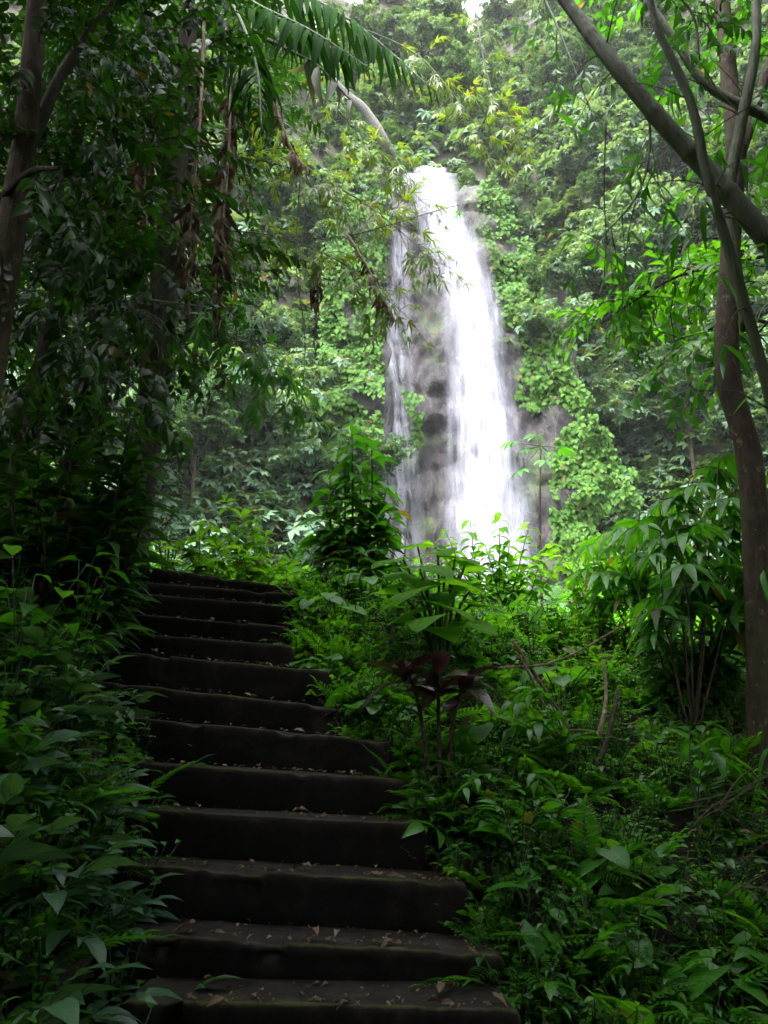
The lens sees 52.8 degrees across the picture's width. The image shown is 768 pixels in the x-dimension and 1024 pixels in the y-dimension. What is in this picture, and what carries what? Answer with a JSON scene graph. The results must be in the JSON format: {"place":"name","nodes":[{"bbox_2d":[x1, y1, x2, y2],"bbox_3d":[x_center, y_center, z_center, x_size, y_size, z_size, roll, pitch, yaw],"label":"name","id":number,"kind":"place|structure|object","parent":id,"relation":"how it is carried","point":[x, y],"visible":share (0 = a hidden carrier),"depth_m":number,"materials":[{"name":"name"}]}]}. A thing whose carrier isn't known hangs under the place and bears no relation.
{"place":"outdoors","nodes":[
{"label":"outdoors","id":0,"kind":"place"},
{"bbox_2d":[0,0,767,1023],"bbox_3d":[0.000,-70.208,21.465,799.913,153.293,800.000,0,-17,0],"label":"ground","id":1,"kind":"structure","parent":0,"point":[678,820],"depth_m":5.44,"materials":[{"name":"plant"}]},
{"bbox_2d":[0,544,101,692],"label":"broad leaf plant","id":2,"kind":"object","parent":1,"relation":"on","point":[7,620],"visible":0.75,"depth_m":3.92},
{"bbox_2d":[0,398,104,624],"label":"shrub","id":3,"kind":"object","parent":1,"relation":"on","point":[43,586],"visible":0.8,"depth_m":5.08,"materials":[{"name":"green plant"}]},
{"bbox_2d":[0,708,106,819],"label":"divided leaf plant","id":4,"kind":"object","parent":1,"relation":"on","point":[48,760],"visible":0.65,"depth_m":3.27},
{"bbox_2d":[0,626,148,723],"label":"divided leaf plant","id":5,"kind":"object","parent":1,"relation":"on","point":[34,634],"visible":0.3,"depth_m":3.90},
{"bbox_2d":[0,838,158,971],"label":"divided leaf plant","id":6,"kind":"object","parent":1,"relation":"on","point":[56,900],"visible":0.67,"depth_m":2.76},
{"bbox_2d":[48,552,130,664],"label":"broad leaf plant","id":7,"kind":"object","parent":1,"relation":"on","point":[80,611],"visible":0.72,"depth_m":4.85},
{"bbox_2d":[0,941,182,1023],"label":"divided leaf plant","id":8,"kind":"object","parent":1,"relation":"on","point":[67,1010],"visible":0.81,"depth_m":2.52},
{"bbox_2d":[0,769,183,845],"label":"divided leaf plant","id":9,"kind":"object","parent":1,"relation":"on","point":[112,812],"visible":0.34,"depth_m":3.47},
{"bbox_2d":[6,391,187,671],"bbox_3d":[-2.134,0.151,5.547,1.450,2.290,1.122,0,-17,0],"label":"shrub","id":10,"kind":"object","parent":1,"relation":"on","point":[110,504],"visible":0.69,"depth_m":5.43,"materials":[{"name":"green plant"}]},
{"bbox_2d":[0,415,214,1023],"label":"undergrowth","id":11,"kind":"object","parent":1,"relation":"on","point":[23,723],"visible":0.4,"depth_m":3.30,"materials":[{"name":"green plant"}]},
{"bbox_2d":[70,872,184,945],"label":"divided leaf plant","id":12,"kind":"object","parent":1,"relation":"on","point":[140,897],"visible":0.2,"depth_m":3.17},
{"bbox_2d":[0,0,275,483],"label":"broadleaf tree","id":13,"kind":"object","parent":1,"relation":"on","point":[77,269],"visible":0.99,"depth_m":5.47,"materials":[{"name":"green plant"}]},
{"bbox_2d":[3,1,306,494],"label":"forest tree","id":14,"kind":"object","parent":1,"relation":"on","point":[239,175],"visible":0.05,"depth_m":10.62,"materials":[{"name":"green plant"}]},
{"bbox_2d":[0,40,320,508],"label":"forest tree","id":15,"kind":"object","parent":1,"relation":"on","point":[63,411],"visible":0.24,"depth_m":7.95,"materials":[{"name":"green plant"}]},
{"bbox_2d":[199,214,435,351],"bbox_3d":[-0.906,-2.451,8.392,2.957,2.198,0.895,-8,-19,24],"label":"bamboo branch","id":16,"kind":"object","parent":15,"relation":"attached to","point":[312,261],"visible":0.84,"depth_m":8.12,"materials":[{"name":"green plant"}]},
{"bbox_2d":[203,119,474,298],"bbox_3d":[-0.694,-3.163,8.143,3.272,2.578,0.891,-2,-17,7],"label":"bamboo branch","id":17,"kind":"object","parent":15,"relation":"attached to","point":[374,216],"visible":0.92,"depth_m":8.07,"materials":[{"name":"green plant"}]},
{"bbox_2d":[0,0,336,494],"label":"forest tree","id":18,"kind":"object","parent":1,"relation":"on","point":[277,78],"visible":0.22,"depth_m":9.18,"materials":[{"name":"green leaf"},{"name":"brown bark"}]},
{"bbox_2d":[269,68,448,232],"bbox_3d":[-0.574,-4.631,9.667,2.774,3.293,0.965,-7,-18,23],"label":"bamboo branch","id":19,"kind":"object","parent":18,"relation":"attached to","point":[391,178],"visible":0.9,"depth_m":9.52,"materials":[{"name":"green plant"}]},
{"bbox_2d":[44,0,326,565],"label":"forest tree","id":20,"kind":"object","parent":1,"relation":"on","point":[157,450],"visible":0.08,"depth_m":9.79,"materials":[{"name":"plant"}]},
{"bbox_2d":[41,298,341,574],"bbox_3d":[-6.394,-3.385,36.317,16.939,24.892,19.212,0,-17,0],"label":"shrubbery","id":21,"kind":"object","parent":1,"relation":"on","point":[225,472],"visible":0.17,"depth_m":33.92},
{"bbox_2d":[0,0,385,566],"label":"shrubbery","id":22,"kind":"object","parent":1,"relation":"on","point":[240,222],"visible":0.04,"depth_m":46.58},
{"bbox_2d":[167,530,226,576],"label":"shrub","id":23,"kind":"object","parent":1,"relation":"on","point":[191,554],"visible":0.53,"depth_m":7.61,"materials":[{"name":"green plant"}]},
{"bbox_2d":[163,378,246,511],"bbox_3d":[-8.236,-1.615,33.360,4.169,8.461,4.692,16,-23,-41],"label":"forest tree","id":24,"kind":"object","parent":1,"relation":"on","point":[196,425],"visible":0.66,"depth_m":33.13,"materials":[{"name":"green plant"}]},
{"bbox_2d":[187,495,296,586],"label":"shrub","id":25,"kind":"object","parent":1,"relation":"on","point":[239,565],"visible":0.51,"depth_m":8.19,"materials":[{"name":"green plant"}]},
{"bbox_2d":[43,0,440,569],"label":"palm tree","id":26,"kind":"object","parent":1,"relation":"on","point":[299,39],"visible":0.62,"depth_m":7.41,"materials":[{"name":"green plant"}]},
{"bbox_2d":[149,289,348,465],"bbox_3d":[-1.317,-1.274,6.884,2.076,1.913,0.928,-5,-18,16],"label":"bamboo branch","id":27,"kind":"object","parent":26,"relation":"attached to","point":[253,363],"visible":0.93,"depth_m":6.78,"materials":[{"name":"green plant"}]},
{"bbox_2d":[177,343,335,456],"bbox_3d":[-6.140,-3.981,36.876,7.368,8.308,6.985,16,-23,-42],"label":"forest tree","id":28,"kind":"object","parent":1,"relation":"on","point":[321,395],"visible":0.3,"depth_m":35.84,"materials":[{"name":"green plant"}]},
{"bbox_2d":[239,300,322,359],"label":"forest tree","id":29,"kind":"object","parent":1,"relation":"on","point":[275,320],"visible":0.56,"depth_m":40.87,"materials":[{"name":"green plant"}]},
{"bbox_2d":[242,418,343,490],"bbox_3d":[-4.258,-1.545,36.738,4.432,5.271,4.675,-15,-22,40],"label":"forest tree","id":30,"kind":"object","parent":1,"relation":"on","point":[281,456],"visible":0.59,"depth_m":36.03,"materials":[{"name":"green plant"}]},
{"bbox_2d":[238,136,354,242],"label":"forest tree","id":31,"kind":"object","parent":1,"relation":"on","point":[345,186],"visible":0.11,"depth_m":50.41,"materials":[{"name":"green plant"}]},
{"bbox_2d":[264,170,337,275],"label":"forest tree","id":32,"kind":"object","parent":1,"relation":"on","point":[289,201],"visible":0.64,"depth_m":49.52,"materials":[{"name":"green plant"}]},
{"bbox_2d":[89,567,520,1023],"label":"staircase","id":33,"kind":"structure","parent":1,"relation":"on","point":[221,840],"depth_m":3.70,"materials":[{"name":"stone"}]},
{"bbox_2d":[120,568,499,1009],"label":"leaf litter","id":34,"kind":"object","parent":33,"relation":"on","point":[216,998],"visible":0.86,"depth_m":3.39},
{"bbox_2d":[286,281,341,358],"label":"forest tree","id":35,"kind":"object","parent":1,"relation":"on","point":[308,319],"visible":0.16,"depth_m":42.55,"materials":[{"name":"green plant"}]},
{"bbox_2d":[252,344,380,409],"bbox_3d":[-3.612,-5.529,39.862,6.736,7.595,6.386,2,-17,-7],"label":"forest tree","id":36,"kind":"object","parent":1,"relation":"on","point":[320,374],"visible":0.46,"depth_m":38.61,"materials":[{"name":"green plant"}]},
{"bbox_2d":[276,6,401,175],"bbox_3d":[-1.847,-21.942,39.662,7.715,5.862,4.889,6,-18,-20],"label":"leaning tree","id":37,"kind":"object","parent":1,"relation":"on","point":[362,107],"visible":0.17,"depth_m":39.64,"materials":[{"name":"grey plant"}]},
{"bbox_2d":[290,423,413,584],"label":"shrub","id":38,"kind":"object","parent":1,"relation":"on","point":[366,518],"visible":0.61,"depth_m":7.46,"materials":[{"name":"green plant"}]},
{"bbox_2d":[1,399,726,642],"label":"undergrowth","id":39,"kind":"object","parent":1,"relation":"on","point":[555,595],"visible":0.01,"depth_m":9.49,"materials":[{"name":"green plant"}]},
{"bbox_2d":[341,0,404,55],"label":"forest tree","id":40,"kind":"object","parent":1,"relation":"on","point":[386,24],"visible":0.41,"depth_m":70.29,"materials":[{"name":"green plant"}]},
{"bbox_2d":[359,68,429,133],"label":"forest tree","id":41,"kind":"object","parent":1,"relation":"on","point":[410,107],"visible":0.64,"depth_m":61.52,"materials":[{"name":"green plant"}]},
{"bbox_2d":[389,10,453,64],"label":"forest tree","id":42,"kind":"object","parent":1,"relation":"on","point":[428,31],"visible":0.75,"depth_m":69.15,"materials":[{"name":"green plant"}]},
{"bbox_2d":[345,651,506,806],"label":"purple plant","id":43,"kind":"object","parent":1,"relation":"on","point":[440,662],"visible":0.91,"depth_m":4.25,"materials":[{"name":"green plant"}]},
{"bbox_2d":[347,22,518,191],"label":"bamboo branch","id":44,"kind":"object","parent":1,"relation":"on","point":[461,112],"visible":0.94,"depth_m":11.42,"materials":[{"name":"green plant"}]},
{"bbox_2d":[449,0,540,172],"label":"bamboo branch","id":45,"kind":"object","parent":44,"relation":"attached to","point":[492,108],"visible":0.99,"depth_m":11.16,"materials":[{"name":"green plant"}]},
{"bbox_2d":[366,544,509,676],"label":"broad leaf plant","id":46,"kind":"object","parent":1,"relation":"on","point":[443,636],"visible":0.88,"depth_m":5.54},
{"bbox_2d":[413,0,467,36],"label":"forest tree","id":47,"kind":"object","parent":1,"relation":"on","point":[446,8],"visible":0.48,"depth_m":71.97,"materials":[{"name":"green plant"}]},
{"bbox_2d":[284,0,647,360],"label":"shrubbery","id":48,"kind":"object","parent":1,"relation":"on","point":[390,123],"visible":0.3,"depth_m":63.80,"materials":[{"name":"plant"}]},
{"bbox_2d":[427,42,507,110],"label":"forest tree","id":49,"kind":"object","parent":1,"relation":"on","point":[457,59],"visible":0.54,"depth_m":62.99,"materials":[{"name":"green plant"}]},
{"bbox_2d":[414,710,550,767],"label":"broad leaf plant","id":50,"kind":"object","parent":1,"relation":"on","point":[478,734],"visible":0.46,"depth_m":4.31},
{"bbox_2d":[453,170,523,235],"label":"forest tree","id":51,"kind":"object","parent":1,"relation":"on","point":[466,179],"visible":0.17,"depth_m":53.27,"materials":[{"name":"green plant"}]},
{"bbox_2d":[414,512,568,613],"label":"shrub","id":52,"kind":"object","parent":1,"relation":"on","point":[531,596],"visible":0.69,"depth_m":8.62,"materials":[{"name":"green plant"}]},
{"bbox_2d":[483,65,538,122],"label":"forest tree","id":53,"kind":"object","parent":1,"relation":"on","point":[522,88],"visible":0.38,"depth_m":74.44,"materials":[{"name":"green plant"}]},
{"bbox_2d":[452,768,572,867],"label":"cane plant","id":54,"kind":"object","parent":1,"relation":"on","point":[489,807],"visible":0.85,"depth_m":3.58,"materials":[{"name":"green plant"}]},
{"bbox_2d":[258,563,767,1023],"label":"undergrowth","id":55,"kind":"object","parent":1,"relation":"on","point":[332,639],"visible":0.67,"depth_m":4.05,"materials":[{"name":"green plant"}]},
{"bbox_2d":[499,434,575,612],"bbox_3d":[1.918,0.213,9.312,0.941,2.660,0.628,0,-17,0],"label":"lobed sapling","id":56,"kind":"object","parent":1,"relation":"on","point":[564,450],"visible":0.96,"depth_m":9.58,"materials":[{"name":"green plant"}]},
{"bbox_2d":[498,686,583,783],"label":"cane plant","id":57,"kind":"object","parent":1,"relation":"on","point":[517,702],"visible":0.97,"depth_m":4.41,"materials":[{"name":"green plant"}]},
{"bbox_2d":[525,41,583,102],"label":"forest tree","id":58,"kind":"object","parent":1,"relation":"on","point":[546,68],"visible":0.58,"depth_m":69.81,"materials":[{"name":"green plant"}]},
{"bbox_2d":[499,660,622,711],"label":"broad leaf plant","id":59,"kind":"object","parent":1,"relation":"on","point":[565,677],"visible":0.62,"depth_m":5.24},
{"bbox_2d":[538,186,599,230],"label":"forest tree","id":60,"kind":"object","parent":1,"relation":"on","point":[554,214],"visible":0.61,"depth_m":56.36,"materials":[{"name":"green plant"}]},
{"bbox_2d":[548,142,601,188],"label":"forest tree","id":61,"kind":"object","parent":1,"relation":"on","point":[562,171],"visible":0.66,"depth_m":59.70,"materials":[{"name":"green plant"}]},
{"bbox_2d":[545,540,627,630],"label":"shrub","id":62,"kind":"object","parent":1,"relation":"on","point":[576,596],"visible":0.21,"depth_m":8.12,"materials":[{"name":"green plant"}]},
{"bbox_2d":[536,208,644,343],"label":"forest tree","id":63,"kind":"object","parent":1,"relation":"on","point":[598,224],"visible":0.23,"depth_m":46.51,"materials":[{"name":"green plant"}]},
{"bbox_2d":[563,6,629,89],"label":"forest tree","id":64,"kind":"object","parent":1,"relation":"on","point":[580,53],"visible":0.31,"depth_m":68.30,"materials":[{"name":"green plant"}]},
{"bbox_2d":[555,94,647,168],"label":"forest tree","id":65,"kind":"object","parent":1,"relation":"on","point":[634,115],"visible":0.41,"depth_m":58.40,"materials":[{"name":"green plant"}]},
{"bbox_2d":[576,157,628,211],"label":"forest tree","id":66,"kind":"object","parent":1,"relation":"on","point":[595,184],"visible":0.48,"depth_m":53.81,"materials":[{"name":"green plant"}]},
{"bbox_2d":[559,165,658,260],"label":"forest tree","id":67,"kind":"object","parent":1,"relation":"on","point":[573,218],"visible":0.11,"depth_m":49.08,"materials":[{"name":"green plant"}]},
{"bbox_2d":[572,837,657,897],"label":"broad leaf plant","id":68,"kind":"object","parent":1,"relation":"on","point":[617,853],"visible":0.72,"depth_m":3.51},
{"bbox_2d":[478,0,767,601],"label":"shrubbery","id":69,"kind":"object","parent":1,"relation":"on","point":[629,30],"visible":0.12,"depth_m":57.57,"materials":[{"name":"plant"}]},
{"bbox_2d":[565,228,680,343],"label":"forest tree","id":70,"kind":"object","parent":1,"relation":"on","point":[638,272],"visible":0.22,"depth_m":46.23,"materials":[{"name":"green plant"}]},
{"bbox_2d":[581,378,667,460],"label":"forest tree","id":71,"kind":"object","parent":1,"relation":"on","point":[608,408],"visible":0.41,"depth_m":39.48,"materials":[{"name":"green plant"}]},
{"bbox_2d":[576,357,676,453],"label":"forest tree","id":72,"kind":"object","parent":1,"relation":"on","point":[587,374],"visible":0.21,"depth_m":40.69,"materials":[{"name":"green plant"}]},
{"bbox_2d":[563,503,714,644],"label":"palmate shrub","id":73,"kind":"object","parent":1,"relation":"on","point":[606,579],"visible":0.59,"depth_m":6.64,"materials":[{"name":"green plant"}]},
{"bbox_2d":[588,101,693,190],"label":"forest tree","id":74,"kind":"object","parent":1,"relation":"on","point":[658,141],"visible":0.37,"depth_m":51.04,"materials":[{"name":"green plant"}]},
{"bbox_2d":[592,322,709,390],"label":"forest tree","id":75,"kind":"object","parent":1,"relation":"on","point":[622,350],"visible":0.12,"depth_m":41.10,"materials":[{"name":"green plant"}]},
{"bbox_2d":[554,0,767,350],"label":"bamboo culm","id":76,"kind":"object","parent":1,"relation":"on","point":[735,202],"visible":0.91,"depth_m":5.17,"materials":[{"name":"plant"}]},
{"bbox_2d":[509,0,610,142],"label":"bamboo branch","id":77,"kind":"object","parent":76,"relation":"attached to","point":[555,54],"visible":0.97,"depth_m":6.53,"materials":[{"name":"green plant"}]},
{"bbox_2d":[534,59,683,330],"bbox_3d":[1.468,-2.261,5.049,1.078,2.268,0.538,12,-21,-35],"label":"bamboo branch","id":78,"kind":"object","parent":76,"relation":"attached to","point":[628,190],"visible":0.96,"depth_m":4.99,"materials":[{"name":"green plant"}]},
{"bbox_2d":[616,6,711,106],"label":"forest tree","id":79,"kind":"object","parent":1,"relation":"on","point":[630,54],"visible":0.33,"depth_m":58.15,"materials":[{"name":"green plant"}]},
{"bbox_2d":[562,0,767,800],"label":"slender tree","id":80,"kind":"object","parent":1,"relation":"on","point":[751,477],"visible":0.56,"depth_m":5.39,"materials":[{"name":"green plant"}]},
{"bbox_2d":[545,239,767,373],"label":"leafy branch","id":81,"kind":"object","parent":80,"relation":"attached to","point":[643,308],"visible":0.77,"depth_m":6.66,"materials":[{"name":"green plant"}]},
{"bbox_2d":[616,278,767,443],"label":"leafy branch","id":82,"kind":"object","parent":81,"relation":"attached to","point":[692,344],"visible":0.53,"depth_m":6.13,"materials":[{"name":"green plant"}]},
{"bbox_2d":[641,87,767,240],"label":"leafy branch","id":83,"kind":"object","parent":80,"relation":"attached to","point":[681,194],"visible":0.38,"depth_m":7.09,"materials":[{"name":"green plant"}]},
{"bbox_2d":[609,454,742,742],"bbox_3d":[2.272,0.566,5.597,1.573,2.214,1.017,12,-21,-34],"label":"palmate shrub","id":84,"kind":"object","parent":1,"relation":"on","point":[691,580],"visible":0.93,"depth_m":5.48,"materials":[{"name":"green plant"}]},
{"bbox_2d":[585,339,767,604],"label":"shrubbery","id":85,"kind":"object","parent":1,"relation":"on","point":[641,461],"visible":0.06,"depth_m":38.09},
{"bbox_2d":[634,339,720,483],"bbox_3d":[14.902,-3.709,37.944,4.781,9.704,5.381,6,-18,-20],"label":"forest tree","id":86,"kind":"object","parent":1,"relation":"on","point":[654,410],"visible":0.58,"depth_m":38.09,"materials":[{"name":"green plant"}]},
{"bbox_2d":[613,172,745,269],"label":"forest tree","id":87,"kind":"object","parent":1,"relation":"on","point":[657,213],"visible":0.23,"depth_m":45.72,"materials":[{"name":"green plant"}]},
{"bbox_2d":[617,573,745,717],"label":"shrub","id":88,"kind":"object","parent":1,"relation":"on","point":[728,672],"visible":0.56,"depth_m":5.67,"materials":[{"name":"green plant"}]},
{"bbox_2d":[597,0,767,793],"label":"tree trunk","id":89,"kind":"object","parent":1,"relation":"on","point":[748,316],"visible":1,"depth_m":4.66,"materials":[{"name":"bark"},{"name":"leaf"}]},
{"bbox_2d":[641,0,767,124],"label":"trunk","id":90,"kind":"object","parent":1,"relation":"on","point":[700,77],"visible":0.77,"depth_m":6.10,"materials":[{"name":"bark"},{"name":"leaf"}]},
{"bbox_2d":[602,0,752,84],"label":"leafy branch","id":91,"kind":"object","parent":90,"relation":"attached to","point":[712,41],"visible":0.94,"depth_m":5.97,"materials":[{"name":"green plant"}]},
{"bbox_2d":[669,721,760,843],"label":"cane plant","id":92,"kind":"object","parent":1,"relation":"on","point":[722,764],"visible":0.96,"depth_m":4.24,"materials":[{"name":"green plant"}]},
{"bbox_2d":[664,0,767,331],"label":"tree trunk","id":93,"kind":"object","parent":1,"relation":"on","point":[735,149],"visible":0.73,"depth_m":5.65,"materials":[{"name":"bark"},{"name":"leaf"}]},
{"bbox_2d":[670,386,763,456],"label":"forest tree","id":94,"kind":"object","parent":1,"relation":"on","point":[717,421],"visible":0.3,"depth_m":35.76,"materials":[{"name":"green plant"}]},
{"bbox_2d":[682,242,767,341],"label":"forest tree","id":95,"kind":"object","parent":1,"relation":"on","point":[762,273],"visible":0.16,"depth_m":39.09,"materials":[{"name":"green plant"}]},
{"bbox_2d":[696,972,767,1023],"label":"broad leaf plant","id":96,"kind":"object","parent":1,"relation":"on","point":[757,992],"visible":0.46,"depth_m":2.91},
{"bbox_2d":[697,475,767,660],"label":"palmate shrub","id":97,"kind":"object","parent":1,"relation":"on","point":[736,629],"visible":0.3,"depth_m":5.55,"materials":[{"name":"green plant"}]},
{"bbox_2d":[337,178,592,605],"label":"cliff","id":98,"kind":"structure","parent":0,"point":[430,496],"depth_m":39.79,"materials":[{"name":"stone"}]},
{"bbox_2d":[316,189,392,545],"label":"creeper","id":99,"kind":"object","parent":98,"relation":"attached to","point":[342,323],"visible":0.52,"depth_m":39.48,"materials":[{"name":"green plant"}]},
{"bbox_2d":[321,425,412,503],"bbox_3d":[-0.688,-1.808,36.537,4.320,4.560,3.939,-10,-20,29],"label":"forest tree","id":100,"kind":"object","parent":98,"relation":"on","point":[391,448],"visible":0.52,"depth_m":36.38,"materials":[{"name":"green plant"}]},
{"bbox_2d":[390,166,528,590],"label":"waterfall","id":101,"kind":"structure","parent":98,"relation":"on","point":[482,402],"depth_m":38.55,"materials":[{"name":"grey liquid"}]},
{"bbox_2d":[476,172,594,418],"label":"creeper","id":102,"kind":"object","parent":98,"relation":"attached to","point":[522,291],"visible":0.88,"depth_m":40.91,"materials":[{"name":"green plant"}]},
{"bbox_2d":[519,253,587,312],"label":"forest tree","id":103,"kind":"object","parent":98,"relation":"on","point":[556,270],"visible":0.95,"depth_m":40.67,"materials":[{"name":"green plant"}]},
{"bbox_2d":[513,291,605,347],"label":"forest tree","id":104,"kind":"object","parent":98,"relation":"on","point":[533,316],"visible":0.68,"depth_m":39.45,"materials":[{"name":"green plant"}]},
{"bbox_2d":[546,413,644,575],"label":"creeper","id":105,"kind":"object","parent":98,"relation":"attached to","point":[576,533],"visible":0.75,"depth_m":36.46,"materials":[{"name":"green plant"}]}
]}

